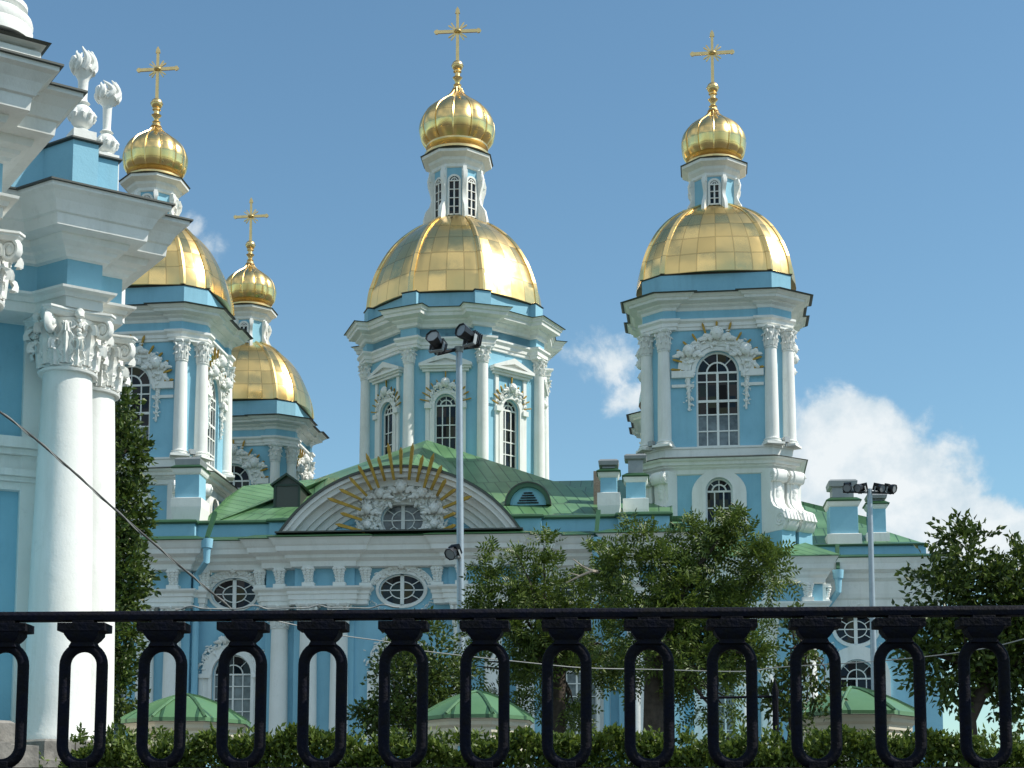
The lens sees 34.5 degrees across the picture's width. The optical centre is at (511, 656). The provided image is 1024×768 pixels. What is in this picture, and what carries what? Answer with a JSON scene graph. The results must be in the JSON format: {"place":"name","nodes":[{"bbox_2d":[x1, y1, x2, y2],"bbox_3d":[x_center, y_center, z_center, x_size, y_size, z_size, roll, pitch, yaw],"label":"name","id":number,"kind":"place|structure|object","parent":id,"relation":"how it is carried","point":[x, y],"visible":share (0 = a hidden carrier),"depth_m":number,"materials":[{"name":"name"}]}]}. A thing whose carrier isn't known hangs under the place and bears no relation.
{"place":"outdoors","nodes":[
{"label":"outdoors","id":0,"kind":"place"},
{"bbox_2d":[0,411,230,607],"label":"hanging cable","id":1,"kind":"object","parent":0,"point":[111,506],"visible":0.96,"depth_m":16.22,"materials":[{"name":"grey plastic"}]},
{"bbox_2d":[23,0,1023,765],"label":"sky","id":2,"kind":"structure","parent":0,"point":[884,150],"materials":[{"name":"blue"}]},
{"bbox_2d":[277,621,1023,671],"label":"string wire","id":3,"kind":"object","parent":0,"point":[661,669],"visible":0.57,"depth_m":18.59,"materials":[{"name":"grey metal"}]},
{"label":"ground","id":4,"kind":"structure","parent":0,"visible":0},
{"bbox_2d":[39,751,105,766],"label":"weeds","id":5,"kind":"object","parent":4,"relation":"on","point":[42,758],"visible":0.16,"depth_m":25.87,"materials":[{"name":"green plant"}]},
{"bbox_2d":[0,0,193,766],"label":"bell tower","id":6,"kind":"structure","parent":4,"relation":"on","point":[85,243],"depth_m":28.36,"materials":[{"name":"white paint"}]},
{"bbox_2d":[113,380,167,738],"bbox_3d":[-8.916,-1.139,36.422,2.524,10.274,2.616,0,-7,0],"label":"dark tree","id":7,"kind":"object","parent":4,"relation":"on","point":[130,562],"visible":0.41,"depth_m":36.33,"materials":[{"name":"green plant"}]},
{"bbox_2d":[120,693,250,766],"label":"garden pavilion","id":8,"kind":"structure","parent":4,"relation":"on","point":[201,712],"depth_m":29.32,"materials":[{"name":"green metal"}]},
{"bbox_2d":[347,605,493,742],"bbox_3d":[-1.847,1.299,33.043,3.056,4.646,2.138,0,-7,0],"label":"leafy shrub","id":9,"kind":"object","parent":4,"relation":"on","point":[402,711],"visible":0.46,"depth_m":32.85,"materials":[{"name":"green plant"}]},
{"bbox_2d":[425,323,482,666],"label":"floodlight mast","id":10,"kind":"object","parent":4,"relation":"on","point":[463,331],"visible":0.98,"depth_m":45.83,"materials":[{"name":"metal"}]},
{"bbox_2d":[427,690,534,766],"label":"garden pavilion","id":11,"kind":"structure","parent":4,"relation":"on","point":[444,715],"depth_m":29.36,"materials":[{"name":"green metal"}]},
{"bbox_2d":[0,605,1023,767],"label":"iron railing","id":12,"kind":"object","parent":4,"relation":"on","point":[898,627],"visible":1,"depth_m":9.28,"materials":[{"name":"black metal"}]},
{"bbox_2d":[175,604,398,609],"bbox_3d":[-1.287,-0.281,9.421,1.298,0.030,0.032,0,-7,4],"label":"loose wire","id":13,"kind":"object","parent":12,"relation":"on","point":[287,608],"visible":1,"depth_m":9.42,"materials":[{"name":"grey metal"}]},
{"bbox_2d":[113,7,960,766],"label":"cathedral","id":14,"kind":"structure","parent":4,"relation":"on","point":[253,511],"depth_m":88.45,"materials":[{"name":"blue paint"}]},
{"bbox_2d":[59,720,1023,766],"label":"hedge","id":15,"kind":"object","parent":4,"relation":"on","point":[281,748],"visible":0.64,"depth_m":15.30,"materials":[{"name":"green plant"}]},
{"bbox_2d":[447,522,644,734],"bbox_3d":[0.790,0.514,38.039,4.513,7.372,4.038,-4,-8,33],"label":"rowan tree","id":16,"kind":"object","parent":4,"relation":"on","point":[530,642],"visible":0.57,"depth_m":38.11,"materials":[{"name":"green plant"}]},
{"bbox_2d":[575,500,806,736],"bbox_3d":[3.974,0.246,36.256,5.191,7.489,2.929,0,-7,0],"label":"rowan tree","id":17,"kind":"object","parent":4,"relation":"on","point":[690,645],"visible":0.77,"depth_m":36.12,"materials":[{"name":"green plant"}]},
{"bbox_2d":[700,681,784,747],"bbox_3d":[3.790,1.532,25.999,1.970,2.324,0.121,0,-7,0],"label":"fence","id":18,"kind":"object","parent":4,"relation":"on","point":[775,701],"visible":0.21,"depth_m":26.06,"materials":[{"name":"black metal"}]},
{"bbox_2d":[758,600,847,742],"bbox_3d":[4.705,0.996,27.018,1.636,3.842,1.278,0,-7,0],"label":"young tree","id":19,"kind":"object","parent":4,"relation":"on","point":[813,655],"visible":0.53,"depth_m":27.01,"materials":[{"name":"green plant"}]},
{"bbox_2d":[802,686,914,765],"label":"garden pavilion","id":20,"kind":"structure","parent":4,"relation":"on","point":[858,710],"depth_m":28.27,"materials":[{"name":"green metal"}]},
{"bbox_2d":[842,482,896,689],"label":"floodlight mast","id":21,"kind":"object","parent":4,"relation":"on","point":[877,488],"visible":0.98,"depth_m":60.88,"materials":[{"name":"metal"}]},
{"bbox_2d":[887,508,1023,735],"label":"leafy tree","id":22,"kind":"object","parent":4,"relation":"on","point":[999,580],"visible":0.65,"depth_m":24.98,"materials":[{"name":"green plant"}]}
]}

